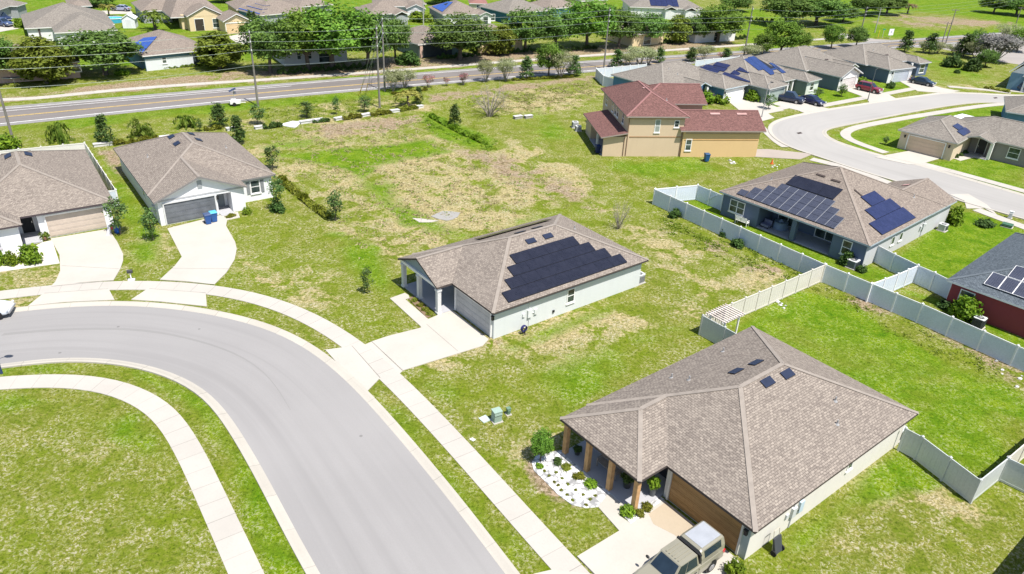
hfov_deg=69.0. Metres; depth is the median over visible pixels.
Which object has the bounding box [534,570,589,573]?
driveway
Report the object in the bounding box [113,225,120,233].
storage tub
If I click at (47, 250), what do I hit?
gravel bed
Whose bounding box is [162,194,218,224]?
garage door
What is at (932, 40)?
holly tree
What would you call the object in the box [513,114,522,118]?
culvert block
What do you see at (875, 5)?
oak tree
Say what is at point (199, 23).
front door
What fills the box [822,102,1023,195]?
kerb
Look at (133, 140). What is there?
hedge
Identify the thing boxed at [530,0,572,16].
house
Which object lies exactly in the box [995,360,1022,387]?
rock pile
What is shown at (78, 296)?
driveway
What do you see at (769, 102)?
young tree
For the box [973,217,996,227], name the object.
shrub
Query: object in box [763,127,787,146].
pavement
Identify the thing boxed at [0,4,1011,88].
power line
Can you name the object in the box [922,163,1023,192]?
pavement
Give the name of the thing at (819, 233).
window
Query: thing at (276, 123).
hedge
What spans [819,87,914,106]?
pavement
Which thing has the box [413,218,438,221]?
concrete apron
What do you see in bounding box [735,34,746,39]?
hedge
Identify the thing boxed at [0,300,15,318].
parked car
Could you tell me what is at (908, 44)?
holly tree
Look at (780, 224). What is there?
patio table
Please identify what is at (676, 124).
window
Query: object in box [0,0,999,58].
power line
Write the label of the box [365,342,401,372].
driveway
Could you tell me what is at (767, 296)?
vinyl fence
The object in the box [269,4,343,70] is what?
oak tree
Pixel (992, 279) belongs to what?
house
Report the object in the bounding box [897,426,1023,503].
vinyl fence
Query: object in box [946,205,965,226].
shrub
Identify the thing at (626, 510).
shrub
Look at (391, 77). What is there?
crape tree
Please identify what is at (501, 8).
house
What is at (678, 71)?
house
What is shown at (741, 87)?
garage door
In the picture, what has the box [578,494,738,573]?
driveway
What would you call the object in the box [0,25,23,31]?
driveway
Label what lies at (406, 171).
straw
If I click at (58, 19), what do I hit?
house
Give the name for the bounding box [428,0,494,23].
house
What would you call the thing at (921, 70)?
window
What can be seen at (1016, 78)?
house
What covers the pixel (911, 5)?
palm tree
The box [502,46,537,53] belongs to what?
hedge
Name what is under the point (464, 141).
weeds
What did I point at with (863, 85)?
parked car
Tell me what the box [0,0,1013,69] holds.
power line
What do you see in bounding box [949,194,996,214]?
driveway
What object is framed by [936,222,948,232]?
air conditioner
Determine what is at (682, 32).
magnolia tree
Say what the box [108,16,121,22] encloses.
pool
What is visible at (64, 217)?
garage door
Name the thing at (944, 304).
shrub
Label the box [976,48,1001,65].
tree
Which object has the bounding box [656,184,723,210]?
vinyl fence
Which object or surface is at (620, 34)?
oak tree
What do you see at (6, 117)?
power pole
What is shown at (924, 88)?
driveway
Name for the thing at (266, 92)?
line
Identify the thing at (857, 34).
tree
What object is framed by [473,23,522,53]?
house
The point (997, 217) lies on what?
pavement
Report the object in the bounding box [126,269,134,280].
mailbox
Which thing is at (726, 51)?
holly tree
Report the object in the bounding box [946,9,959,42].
utility pole
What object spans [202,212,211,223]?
wheeled bin
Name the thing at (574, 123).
air conditioner
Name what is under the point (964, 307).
shrub
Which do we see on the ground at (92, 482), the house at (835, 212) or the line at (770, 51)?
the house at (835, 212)
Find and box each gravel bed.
[0,240,59,271]
[532,450,609,507]
[624,497,664,522]
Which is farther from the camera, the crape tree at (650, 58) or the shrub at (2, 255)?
the crape tree at (650, 58)
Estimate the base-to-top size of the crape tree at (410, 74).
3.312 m
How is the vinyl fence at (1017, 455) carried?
on the ground at (92, 482)
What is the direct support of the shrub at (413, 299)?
on the mulch bed at (419, 309)
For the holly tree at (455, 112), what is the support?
on the ground at (92, 482)
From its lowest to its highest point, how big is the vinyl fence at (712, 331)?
2.100 m
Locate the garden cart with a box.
[770,527,784,556]
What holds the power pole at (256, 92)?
on the ground at (92, 482)
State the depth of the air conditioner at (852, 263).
72.30 m
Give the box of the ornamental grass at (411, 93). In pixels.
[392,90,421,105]
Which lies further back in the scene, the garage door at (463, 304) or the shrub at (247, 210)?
the shrub at (247, 210)
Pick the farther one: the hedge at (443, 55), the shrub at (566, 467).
the hedge at (443, 55)
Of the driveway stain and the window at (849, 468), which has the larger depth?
the window at (849, 468)
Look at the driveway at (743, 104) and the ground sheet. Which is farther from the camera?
the driveway at (743, 104)
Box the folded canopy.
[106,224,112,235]
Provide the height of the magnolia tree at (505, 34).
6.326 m
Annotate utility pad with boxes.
[478,415,490,422]
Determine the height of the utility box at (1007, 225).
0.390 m
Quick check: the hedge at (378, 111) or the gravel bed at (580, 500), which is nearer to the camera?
the gravel bed at (580, 500)
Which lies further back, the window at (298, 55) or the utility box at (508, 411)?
the window at (298, 55)
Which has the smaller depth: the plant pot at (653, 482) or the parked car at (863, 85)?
the plant pot at (653, 482)
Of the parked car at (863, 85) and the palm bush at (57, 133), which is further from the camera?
the parked car at (863, 85)
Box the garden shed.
[121,12,137,27]
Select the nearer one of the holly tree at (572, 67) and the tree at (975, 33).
the holly tree at (572, 67)
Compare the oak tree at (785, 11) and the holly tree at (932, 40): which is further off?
the oak tree at (785, 11)
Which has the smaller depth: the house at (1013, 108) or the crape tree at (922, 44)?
the house at (1013, 108)
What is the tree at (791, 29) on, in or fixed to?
on the ground at (92, 482)
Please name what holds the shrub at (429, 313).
on the mulch bed at (419, 309)
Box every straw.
[257,112,611,259]
[451,81,597,117]
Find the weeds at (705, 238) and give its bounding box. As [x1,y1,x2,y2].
[648,209,801,279]
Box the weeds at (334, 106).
[257,86,432,123]
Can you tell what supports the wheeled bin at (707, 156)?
on the ground at (92, 482)
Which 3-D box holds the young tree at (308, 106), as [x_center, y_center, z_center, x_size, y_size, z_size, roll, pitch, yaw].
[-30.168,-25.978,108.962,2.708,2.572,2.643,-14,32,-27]
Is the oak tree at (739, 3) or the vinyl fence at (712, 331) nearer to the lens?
the vinyl fence at (712, 331)
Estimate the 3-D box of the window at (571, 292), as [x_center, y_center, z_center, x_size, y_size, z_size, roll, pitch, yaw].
[4.943,0.777,62.301,0.970,1.460,0.098,-18,35,-33]
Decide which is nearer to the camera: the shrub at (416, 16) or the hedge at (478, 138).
the hedge at (478, 138)
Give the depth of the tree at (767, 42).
162.13 m
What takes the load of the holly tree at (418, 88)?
on the ground at (92, 482)
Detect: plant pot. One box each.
[38,231,49,239]
[573,444,582,455]
[620,472,633,488]
[646,475,660,496]
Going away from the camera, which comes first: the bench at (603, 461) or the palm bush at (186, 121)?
the bench at (603, 461)
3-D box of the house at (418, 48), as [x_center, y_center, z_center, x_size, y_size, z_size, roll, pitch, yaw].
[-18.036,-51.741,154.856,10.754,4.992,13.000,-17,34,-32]
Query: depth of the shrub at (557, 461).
46.23 m
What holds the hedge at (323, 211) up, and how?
on the ground at (92, 482)
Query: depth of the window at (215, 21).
165.32 m
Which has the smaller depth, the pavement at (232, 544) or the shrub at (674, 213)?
the pavement at (232, 544)
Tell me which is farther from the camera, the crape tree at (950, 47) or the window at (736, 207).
the crape tree at (950, 47)
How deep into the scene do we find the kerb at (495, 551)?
50.94 m
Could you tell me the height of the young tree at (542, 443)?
2.571 m
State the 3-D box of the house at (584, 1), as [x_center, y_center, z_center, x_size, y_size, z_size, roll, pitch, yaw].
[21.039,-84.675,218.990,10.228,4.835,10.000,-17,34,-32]
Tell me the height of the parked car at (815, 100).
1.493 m
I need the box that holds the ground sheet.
[283,121,299,127]
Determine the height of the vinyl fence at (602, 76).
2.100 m
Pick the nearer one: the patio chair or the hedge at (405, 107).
the patio chair
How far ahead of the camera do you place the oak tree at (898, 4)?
229.79 m
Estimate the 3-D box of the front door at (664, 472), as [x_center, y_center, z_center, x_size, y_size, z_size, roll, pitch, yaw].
[9.247,10.607,45.119,0.097,2.200,1.200,-18,35,-34]
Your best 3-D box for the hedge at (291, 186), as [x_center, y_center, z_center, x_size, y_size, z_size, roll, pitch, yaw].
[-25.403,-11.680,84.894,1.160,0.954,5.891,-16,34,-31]
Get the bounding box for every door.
[20,217,36,233]
[43,206,107,237]
[125,20,131,27]
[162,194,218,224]
[194,18,204,30]
[217,193,225,206]
[225,22,244,33]
[454,288,491,336]
[659,468,667,477]
[665,472,744,554]
[725,87,743,100]
[767,87,784,101]
[841,75,856,88]
[891,69,909,81]
[904,134,946,158]
[974,139,988,154]
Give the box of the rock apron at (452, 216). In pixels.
[431,211,459,220]
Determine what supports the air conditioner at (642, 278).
on the ground at (92, 482)
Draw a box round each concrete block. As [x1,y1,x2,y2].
[93,141,112,146]
[254,125,263,129]
[299,117,322,123]
[333,116,342,120]
[361,112,370,116]
[389,108,399,112]
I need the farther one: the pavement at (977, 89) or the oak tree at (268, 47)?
the pavement at (977, 89)
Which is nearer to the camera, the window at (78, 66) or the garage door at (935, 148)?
the garage door at (935, 148)
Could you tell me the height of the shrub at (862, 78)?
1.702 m
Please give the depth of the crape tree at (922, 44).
176.67 m
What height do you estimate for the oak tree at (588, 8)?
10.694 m
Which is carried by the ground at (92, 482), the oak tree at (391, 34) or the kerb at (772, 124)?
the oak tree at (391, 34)
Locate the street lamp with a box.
[761,82,773,116]
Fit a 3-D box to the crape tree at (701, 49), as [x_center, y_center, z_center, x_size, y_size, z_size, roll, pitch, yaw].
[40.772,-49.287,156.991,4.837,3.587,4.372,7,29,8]
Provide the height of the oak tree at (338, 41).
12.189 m
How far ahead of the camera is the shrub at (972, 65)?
159.70 m
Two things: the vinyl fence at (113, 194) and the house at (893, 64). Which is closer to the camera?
the vinyl fence at (113, 194)
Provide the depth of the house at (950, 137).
105.55 m
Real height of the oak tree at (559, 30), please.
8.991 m
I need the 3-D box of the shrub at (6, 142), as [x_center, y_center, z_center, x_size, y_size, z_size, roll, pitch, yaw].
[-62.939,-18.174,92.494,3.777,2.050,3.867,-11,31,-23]
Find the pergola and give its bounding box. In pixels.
[706,303,745,332]
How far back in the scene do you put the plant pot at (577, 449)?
46.82 m
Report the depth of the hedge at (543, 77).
137.21 m
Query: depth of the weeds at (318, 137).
90.04 m
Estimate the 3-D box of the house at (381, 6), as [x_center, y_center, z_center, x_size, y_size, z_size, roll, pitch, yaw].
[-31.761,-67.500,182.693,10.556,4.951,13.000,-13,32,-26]
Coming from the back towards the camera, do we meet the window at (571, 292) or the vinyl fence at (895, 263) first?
the vinyl fence at (895, 263)
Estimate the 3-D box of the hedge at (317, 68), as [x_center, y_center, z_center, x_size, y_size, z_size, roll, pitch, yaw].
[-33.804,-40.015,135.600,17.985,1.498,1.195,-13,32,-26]
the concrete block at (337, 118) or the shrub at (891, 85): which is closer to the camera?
the concrete block at (337, 118)
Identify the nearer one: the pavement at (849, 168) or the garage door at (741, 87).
the pavement at (849, 168)
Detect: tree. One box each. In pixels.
[0,35,15,68]
[4,34,77,83]
[49,27,146,74]
[89,0,114,5]
[93,113,117,142]
[98,4,116,15]
[102,196,127,234]
[132,9,170,30]
[138,207,158,240]
[190,30,247,68]
[195,118,201,128]
[207,102,229,125]
[227,115,247,142]
[231,15,293,72]
[246,9,251,23]
[247,103,266,123]
[263,145,279,168]
[265,175,285,203]
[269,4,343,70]
[282,0,377,69]
[298,101,314,117]
[325,189,344,219]
[331,96,339,114]
[337,8,402,67]
[358,94,371,111]
[359,266,374,289]
[381,69,404,90]
[387,15,413,62]
[394,68,417,87]
[414,86,423,103]
[420,11,499,60]
[422,75,434,87]
[431,0,452,2]
[447,103,461,123]
[458,73,468,84]
[475,59,495,81]
[486,24,518,54]
[495,56,517,80]
[501,6,555,51]
[519,55,533,77]
[529,427,554,460]
[534,41,563,75]
[539,5,580,47]
[549,49,574,76]
[559,0,623,45]
[566,54,583,75]
[598,6,642,47]
[609,49,623,66]
[620,49,638,65]
[625,45,656,64]
[631,10,674,38]
[643,51,658,64]
[654,46,665,62]
[664,14,692,42]
[682,15,715,35]
[685,47,699,60]
[695,43,716,58]
[696,2,746,42]
[720,0,755,10]
[720,48,732,57]
[739,43,765,54]
[752,32,776,54]
[760,0,816,22]
[763,95,777,108]
[764,18,805,49]
[795,0,852,24]
[796,31,815,45]
[813,88,824,95]
[822,24,846,48]
[837,84,847,95]
[840,6,861,21]
[846,25,870,44]
[849,0,888,15]
[882,0,909,14]
[882,136,889,144]
[897,30,915,51]
[906,3,918,13]
[918,40,930,52]
[920,31,939,52]
[934,42,946,52]
[945,43,963,54]
[951,33,978,56]
[965,40,991,57]
[971,27,986,54]
[975,32,1023,59]
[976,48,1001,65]
[978,0,1010,13]
[994,23,1023,34]
[996,0,1023,15]
[1009,27,1023,51]
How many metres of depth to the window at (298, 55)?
138.48 m
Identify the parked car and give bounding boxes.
[0,17,12,26]
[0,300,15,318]
[111,4,131,11]
[801,94,826,105]
[855,80,883,93]
[909,76,936,86]
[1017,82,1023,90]
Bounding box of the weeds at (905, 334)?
[812,285,1015,383]
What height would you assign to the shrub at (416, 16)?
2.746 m
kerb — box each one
[0,358,319,573]
[10,301,519,573]
[768,92,1023,219]
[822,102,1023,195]
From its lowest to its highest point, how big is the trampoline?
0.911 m
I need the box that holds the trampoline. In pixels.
[1,76,25,83]
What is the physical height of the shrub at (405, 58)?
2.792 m
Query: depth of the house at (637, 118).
100.29 m
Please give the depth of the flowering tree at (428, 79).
127.55 m
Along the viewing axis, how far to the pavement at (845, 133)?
121.28 m
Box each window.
[68,64,81,72]
[212,18,218,28]
[246,179,264,194]
[296,52,300,60]
[318,51,328,62]
[483,16,487,23]
[566,287,575,305]
[643,35,650,44]
[653,120,660,132]
[673,120,679,127]
[684,139,691,151]
[728,198,745,216]
[778,214,792,226]
[809,82,814,91]
[814,228,832,241]
[839,239,852,254]
[845,462,853,473]
[889,236,895,246]
[897,231,903,242]
[918,64,925,73]
[957,289,975,299]
[1005,147,1021,160]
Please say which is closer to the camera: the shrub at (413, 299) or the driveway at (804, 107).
the shrub at (413, 299)
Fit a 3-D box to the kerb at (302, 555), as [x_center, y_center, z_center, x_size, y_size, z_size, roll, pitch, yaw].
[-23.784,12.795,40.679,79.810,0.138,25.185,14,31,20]
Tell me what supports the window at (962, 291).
in the house at (992, 279)
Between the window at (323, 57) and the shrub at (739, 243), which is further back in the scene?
the window at (323, 57)
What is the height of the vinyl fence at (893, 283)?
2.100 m
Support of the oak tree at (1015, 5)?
on the ground at (92, 482)
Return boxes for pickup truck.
[634,521,724,573]
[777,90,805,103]
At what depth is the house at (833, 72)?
142.38 m
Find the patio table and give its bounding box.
[772,219,788,230]
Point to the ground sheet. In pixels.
(291, 124)
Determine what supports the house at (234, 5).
on the ground at (92, 482)
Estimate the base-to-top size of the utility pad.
0.090 m
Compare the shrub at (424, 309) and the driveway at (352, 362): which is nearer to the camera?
the driveway at (352, 362)
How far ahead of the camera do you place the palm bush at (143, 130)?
98.20 m
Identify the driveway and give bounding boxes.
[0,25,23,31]
[28,289,113,305]
[51,229,122,285]
[104,10,132,13]
[131,288,206,306]
[160,212,239,284]
[229,34,261,44]
[326,346,378,389]
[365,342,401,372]
[372,293,488,370]
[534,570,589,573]
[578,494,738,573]
[730,98,783,120]
[756,149,810,159]
[773,100,828,112]
[845,87,893,101]
[876,151,973,164]
[900,80,957,92]
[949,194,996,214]
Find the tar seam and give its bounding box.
[1,328,290,409]
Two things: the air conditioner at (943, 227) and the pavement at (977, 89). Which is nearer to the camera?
the air conditioner at (943, 227)
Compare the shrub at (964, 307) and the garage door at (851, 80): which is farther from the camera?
the garage door at (851, 80)
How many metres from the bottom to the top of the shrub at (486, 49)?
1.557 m
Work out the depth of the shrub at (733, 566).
38.91 m
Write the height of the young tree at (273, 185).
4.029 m
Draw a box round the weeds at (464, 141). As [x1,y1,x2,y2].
[417,113,497,150]
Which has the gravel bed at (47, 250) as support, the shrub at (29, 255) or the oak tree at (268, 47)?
the shrub at (29, 255)
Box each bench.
[596,455,621,480]
[735,215,749,225]
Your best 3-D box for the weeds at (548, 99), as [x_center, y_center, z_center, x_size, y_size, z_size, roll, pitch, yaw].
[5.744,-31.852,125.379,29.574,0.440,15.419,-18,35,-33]
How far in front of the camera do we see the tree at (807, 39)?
170.02 m
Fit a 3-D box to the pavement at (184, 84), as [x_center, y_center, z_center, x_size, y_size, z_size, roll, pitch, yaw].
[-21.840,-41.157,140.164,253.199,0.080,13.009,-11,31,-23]
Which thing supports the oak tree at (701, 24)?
on the ground at (92, 482)
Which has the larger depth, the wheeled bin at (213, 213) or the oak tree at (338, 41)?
the oak tree at (338, 41)
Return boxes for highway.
[0,33,1007,124]
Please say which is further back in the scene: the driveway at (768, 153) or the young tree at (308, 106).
the young tree at (308, 106)
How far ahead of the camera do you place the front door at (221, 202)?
78.93 m
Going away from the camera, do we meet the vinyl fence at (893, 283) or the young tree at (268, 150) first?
the vinyl fence at (893, 283)
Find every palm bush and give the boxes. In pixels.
[44,121,75,144]
[126,117,154,137]
[172,115,196,130]
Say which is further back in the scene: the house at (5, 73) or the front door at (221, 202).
the house at (5, 73)
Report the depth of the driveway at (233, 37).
158.71 m
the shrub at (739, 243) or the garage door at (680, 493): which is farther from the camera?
the shrub at (739, 243)
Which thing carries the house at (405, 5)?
on the ground at (92, 482)
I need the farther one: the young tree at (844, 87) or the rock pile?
the young tree at (844, 87)
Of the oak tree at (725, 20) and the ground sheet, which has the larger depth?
the oak tree at (725, 20)
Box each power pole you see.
[0,92,13,137]
[248,30,258,105]
[358,25,380,107]
[370,18,394,90]
[603,7,610,67]
[743,6,753,55]
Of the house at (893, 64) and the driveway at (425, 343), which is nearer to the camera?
the driveway at (425, 343)
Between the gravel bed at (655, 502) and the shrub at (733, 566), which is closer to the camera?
the shrub at (733, 566)
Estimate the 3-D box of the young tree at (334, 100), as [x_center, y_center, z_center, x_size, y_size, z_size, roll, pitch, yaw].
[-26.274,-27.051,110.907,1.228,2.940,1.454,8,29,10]
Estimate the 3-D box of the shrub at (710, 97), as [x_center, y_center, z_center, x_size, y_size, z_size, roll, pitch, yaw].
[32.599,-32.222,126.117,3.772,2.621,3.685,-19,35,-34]
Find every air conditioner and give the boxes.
[571,121,578,128]
[574,125,581,131]
[639,271,645,284]
[843,257,860,270]
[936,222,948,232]
[970,314,987,329]
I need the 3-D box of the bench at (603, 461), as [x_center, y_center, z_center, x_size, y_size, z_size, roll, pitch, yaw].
[6.007,10.891,45.609,0.704,1.006,1.700,-18,35,-34]
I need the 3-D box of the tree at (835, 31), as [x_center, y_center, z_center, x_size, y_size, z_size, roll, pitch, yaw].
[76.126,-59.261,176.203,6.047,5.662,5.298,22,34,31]
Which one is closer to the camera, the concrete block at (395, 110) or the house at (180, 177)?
the house at (180, 177)
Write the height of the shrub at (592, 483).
0.500 m
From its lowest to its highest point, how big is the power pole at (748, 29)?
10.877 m
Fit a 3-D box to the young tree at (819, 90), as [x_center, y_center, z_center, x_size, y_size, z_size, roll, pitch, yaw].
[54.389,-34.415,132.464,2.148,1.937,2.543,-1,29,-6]
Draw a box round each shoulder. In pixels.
[0,33,1000,108]
[0,43,954,125]
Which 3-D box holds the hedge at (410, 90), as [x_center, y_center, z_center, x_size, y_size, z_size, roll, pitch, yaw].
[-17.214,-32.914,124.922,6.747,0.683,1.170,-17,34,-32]
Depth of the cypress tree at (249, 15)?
170.60 m
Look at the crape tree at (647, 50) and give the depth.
148.56 m
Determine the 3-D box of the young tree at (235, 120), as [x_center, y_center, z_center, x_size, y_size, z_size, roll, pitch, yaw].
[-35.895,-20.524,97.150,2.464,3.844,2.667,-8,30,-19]
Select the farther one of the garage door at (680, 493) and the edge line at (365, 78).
the edge line at (365, 78)
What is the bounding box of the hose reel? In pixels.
[520,325,527,335]
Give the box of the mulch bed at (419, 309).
[409,296,433,317]
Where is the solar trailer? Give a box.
[228,88,245,105]
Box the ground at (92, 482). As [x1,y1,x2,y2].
[0,0,1023,573]
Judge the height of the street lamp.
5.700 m
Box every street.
[0,306,504,573]
[772,93,1023,217]
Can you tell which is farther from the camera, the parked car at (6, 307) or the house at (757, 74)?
the house at (757, 74)
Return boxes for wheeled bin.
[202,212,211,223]
[208,210,216,221]
[595,144,600,152]
[703,153,710,160]
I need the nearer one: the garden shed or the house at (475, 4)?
the garden shed
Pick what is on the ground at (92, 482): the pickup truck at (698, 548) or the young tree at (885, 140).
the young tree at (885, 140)
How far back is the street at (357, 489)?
48.17 m
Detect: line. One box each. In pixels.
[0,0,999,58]
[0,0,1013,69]
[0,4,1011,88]
[0,43,946,123]
[0,66,595,117]
[0,86,285,111]
[3,0,980,47]
[3,66,590,116]
[6,34,988,108]
[615,38,956,62]
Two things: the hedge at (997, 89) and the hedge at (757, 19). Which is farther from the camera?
the hedge at (757, 19)
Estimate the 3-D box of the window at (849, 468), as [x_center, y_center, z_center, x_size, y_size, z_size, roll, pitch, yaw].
[20.413,10.800,44.896,0.720,0.860,0.098,-18,35,-34]
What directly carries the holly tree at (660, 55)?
on the ground at (92, 482)
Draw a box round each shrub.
[0,133,21,150]
[0,250,4,266]
[2,250,20,266]
[13,18,23,27]
[16,243,43,265]
[113,67,130,75]
[225,213,235,217]
[242,207,252,214]
[269,201,285,213]
[393,50,421,65]
[408,11,433,22]
[410,297,418,301]
[421,307,428,311]
[426,311,433,316]
[469,82,508,116]
[478,47,492,54]
[536,462,543,468]
[552,456,562,466]
[561,462,571,471]
[571,471,586,479]
[583,478,597,489]
[611,199,630,228]
[619,503,637,518]
[635,508,644,517]
[641,501,652,512]
[668,208,682,218]
[703,90,715,103]
[713,93,730,104]
[718,229,725,237]
[723,556,746,573]
[730,238,744,249]
[744,89,760,101]
[837,250,857,265]
[855,264,867,273]
[857,76,867,82]
[886,80,895,88]
[936,298,950,310]
[939,52,964,67]
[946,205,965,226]
[947,294,983,322]
[961,58,984,71]
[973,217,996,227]
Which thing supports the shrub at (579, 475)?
on the gravel bed at (580, 500)
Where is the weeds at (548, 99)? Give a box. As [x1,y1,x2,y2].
[454,82,597,116]
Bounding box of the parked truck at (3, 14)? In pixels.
[1,12,12,20]
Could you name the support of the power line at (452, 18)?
attached to the power pole at (376, 51)
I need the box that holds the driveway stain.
[649,502,693,535]
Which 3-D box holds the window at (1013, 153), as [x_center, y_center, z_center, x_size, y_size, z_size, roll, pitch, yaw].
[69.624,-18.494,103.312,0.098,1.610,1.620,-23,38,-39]
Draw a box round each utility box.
[490,407,502,424]
[505,406,511,416]
[1001,221,1013,228]
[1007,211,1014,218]
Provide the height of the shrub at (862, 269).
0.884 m
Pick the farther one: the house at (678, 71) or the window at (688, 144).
the house at (678, 71)
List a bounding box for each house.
[0,0,26,17]
[0,44,81,82]
[0,149,113,253]
[21,2,117,44]
[65,0,91,7]
[113,132,275,225]
[126,30,214,70]
[131,0,248,33]
[225,0,265,12]
[238,0,309,25]
[273,51,346,65]
[282,0,332,13]
[354,1,409,24]
[372,0,425,19]
[397,25,457,57]
[398,214,648,338]
[406,0,425,6]
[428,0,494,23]
[468,0,487,8]
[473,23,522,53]
[478,0,548,22]
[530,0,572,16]
[560,326,918,559]
[565,0,604,5]
[583,80,766,156]
[607,24,663,46]
[611,60,748,102]
[622,0,704,19]
[672,24,735,42]
[697,55,821,103]
[719,162,956,265]
[756,45,862,90]
[822,42,931,82]
[897,115,1023,166]
[946,232,1023,337]
[1001,96,1023,121]
[1006,62,1023,91]
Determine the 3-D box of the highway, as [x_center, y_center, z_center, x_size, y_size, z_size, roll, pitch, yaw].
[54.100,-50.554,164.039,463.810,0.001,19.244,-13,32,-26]
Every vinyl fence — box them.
[0,142,117,194]
[109,189,119,204]
[595,63,646,86]
[652,188,823,272]
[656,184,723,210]
[695,56,739,65]
[698,314,735,343]
[699,263,825,334]
[821,263,1023,370]
[865,265,918,301]
[873,245,919,273]
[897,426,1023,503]
[913,264,951,298]
[1010,444,1023,461]
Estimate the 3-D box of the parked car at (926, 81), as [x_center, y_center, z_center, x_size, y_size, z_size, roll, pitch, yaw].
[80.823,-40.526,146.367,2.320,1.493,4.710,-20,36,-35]
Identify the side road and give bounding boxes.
[840,33,875,41]
[874,39,1023,64]
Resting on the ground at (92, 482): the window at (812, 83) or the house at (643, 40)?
the house at (643, 40)
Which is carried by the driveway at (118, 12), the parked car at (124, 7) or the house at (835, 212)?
the parked car at (124, 7)
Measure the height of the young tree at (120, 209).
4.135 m
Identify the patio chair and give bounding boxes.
[760,218,772,228]
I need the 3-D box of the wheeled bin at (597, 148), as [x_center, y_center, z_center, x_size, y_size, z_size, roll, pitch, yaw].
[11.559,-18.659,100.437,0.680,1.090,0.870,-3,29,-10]
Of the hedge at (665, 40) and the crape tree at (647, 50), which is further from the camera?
the hedge at (665, 40)
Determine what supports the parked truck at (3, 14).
on the ground at (92, 482)
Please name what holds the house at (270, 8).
on the ground at (92, 482)
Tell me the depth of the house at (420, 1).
195.81 m
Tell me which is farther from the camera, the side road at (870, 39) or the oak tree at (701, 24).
the side road at (870, 39)
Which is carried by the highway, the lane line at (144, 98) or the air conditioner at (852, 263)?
the lane line at (144, 98)
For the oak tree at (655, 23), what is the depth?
168.48 m
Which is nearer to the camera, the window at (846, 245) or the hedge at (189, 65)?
the window at (846, 245)
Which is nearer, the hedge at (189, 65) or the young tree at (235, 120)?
the young tree at (235, 120)
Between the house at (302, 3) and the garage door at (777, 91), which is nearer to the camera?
the garage door at (777, 91)
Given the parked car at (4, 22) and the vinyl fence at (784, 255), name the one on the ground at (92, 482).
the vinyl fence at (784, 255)
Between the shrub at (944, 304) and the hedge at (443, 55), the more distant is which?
the hedge at (443, 55)
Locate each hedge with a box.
[112,134,158,145]
[143,63,211,69]
[203,124,221,130]
[262,121,282,128]
[276,62,373,73]
[277,175,300,195]
[296,192,316,207]
[312,118,329,122]
[312,204,333,218]
[342,113,362,119]
[370,109,392,115]
[390,87,427,93]
[398,104,418,110]
[428,112,449,127]
[436,51,480,58]
[448,124,470,136]
[469,134,488,144]
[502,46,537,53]
[511,75,573,80]
[559,44,598,50]
[657,38,688,43]
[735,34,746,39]
[744,15,773,21]
[984,86,1010,92]
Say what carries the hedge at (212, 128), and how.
on the ground at (92, 482)
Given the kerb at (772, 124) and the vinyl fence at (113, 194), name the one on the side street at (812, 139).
the kerb at (772, 124)
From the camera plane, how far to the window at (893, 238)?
75.25 m
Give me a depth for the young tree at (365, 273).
63.45 m
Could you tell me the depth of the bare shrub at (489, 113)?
113.28 m
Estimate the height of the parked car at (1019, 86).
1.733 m
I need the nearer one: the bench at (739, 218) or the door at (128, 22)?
the bench at (739, 218)
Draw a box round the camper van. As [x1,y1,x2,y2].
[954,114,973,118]
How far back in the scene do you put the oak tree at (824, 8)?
202.29 m
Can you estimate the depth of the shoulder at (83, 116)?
118.39 m
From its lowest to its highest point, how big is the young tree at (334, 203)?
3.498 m
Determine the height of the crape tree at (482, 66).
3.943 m
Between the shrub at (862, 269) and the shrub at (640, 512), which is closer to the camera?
the shrub at (640, 512)
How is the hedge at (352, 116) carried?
on the ground at (92, 482)
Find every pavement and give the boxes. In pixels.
[0,281,588,572]
[0,374,263,573]
[3,36,852,100]
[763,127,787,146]
[810,158,891,183]
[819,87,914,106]
[840,103,1003,153]
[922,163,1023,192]
[948,86,1010,93]
[973,208,1023,229]
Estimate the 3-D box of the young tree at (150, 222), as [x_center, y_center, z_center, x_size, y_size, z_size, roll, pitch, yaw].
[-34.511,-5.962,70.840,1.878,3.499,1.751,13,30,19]
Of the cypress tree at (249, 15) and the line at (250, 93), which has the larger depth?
the cypress tree at (249, 15)
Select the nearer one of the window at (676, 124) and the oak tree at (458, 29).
the window at (676, 124)
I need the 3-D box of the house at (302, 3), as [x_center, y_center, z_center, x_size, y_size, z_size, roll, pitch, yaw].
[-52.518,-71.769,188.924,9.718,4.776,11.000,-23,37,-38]
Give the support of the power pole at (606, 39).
on the ground at (92, 482)
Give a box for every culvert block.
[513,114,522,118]
[523,114,532,118]
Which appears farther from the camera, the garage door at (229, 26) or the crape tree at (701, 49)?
the garage door at (229, 26)
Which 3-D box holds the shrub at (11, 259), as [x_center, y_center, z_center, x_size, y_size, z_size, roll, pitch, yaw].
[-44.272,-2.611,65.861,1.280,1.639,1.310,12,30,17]
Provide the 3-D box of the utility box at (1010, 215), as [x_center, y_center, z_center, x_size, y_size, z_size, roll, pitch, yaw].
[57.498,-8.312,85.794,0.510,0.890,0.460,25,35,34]
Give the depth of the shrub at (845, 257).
72.69 m
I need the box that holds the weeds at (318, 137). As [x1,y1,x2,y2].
[275,113,597,249]
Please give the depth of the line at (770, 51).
171.00 m
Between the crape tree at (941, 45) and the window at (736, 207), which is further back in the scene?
the crape tree at (941, 45)

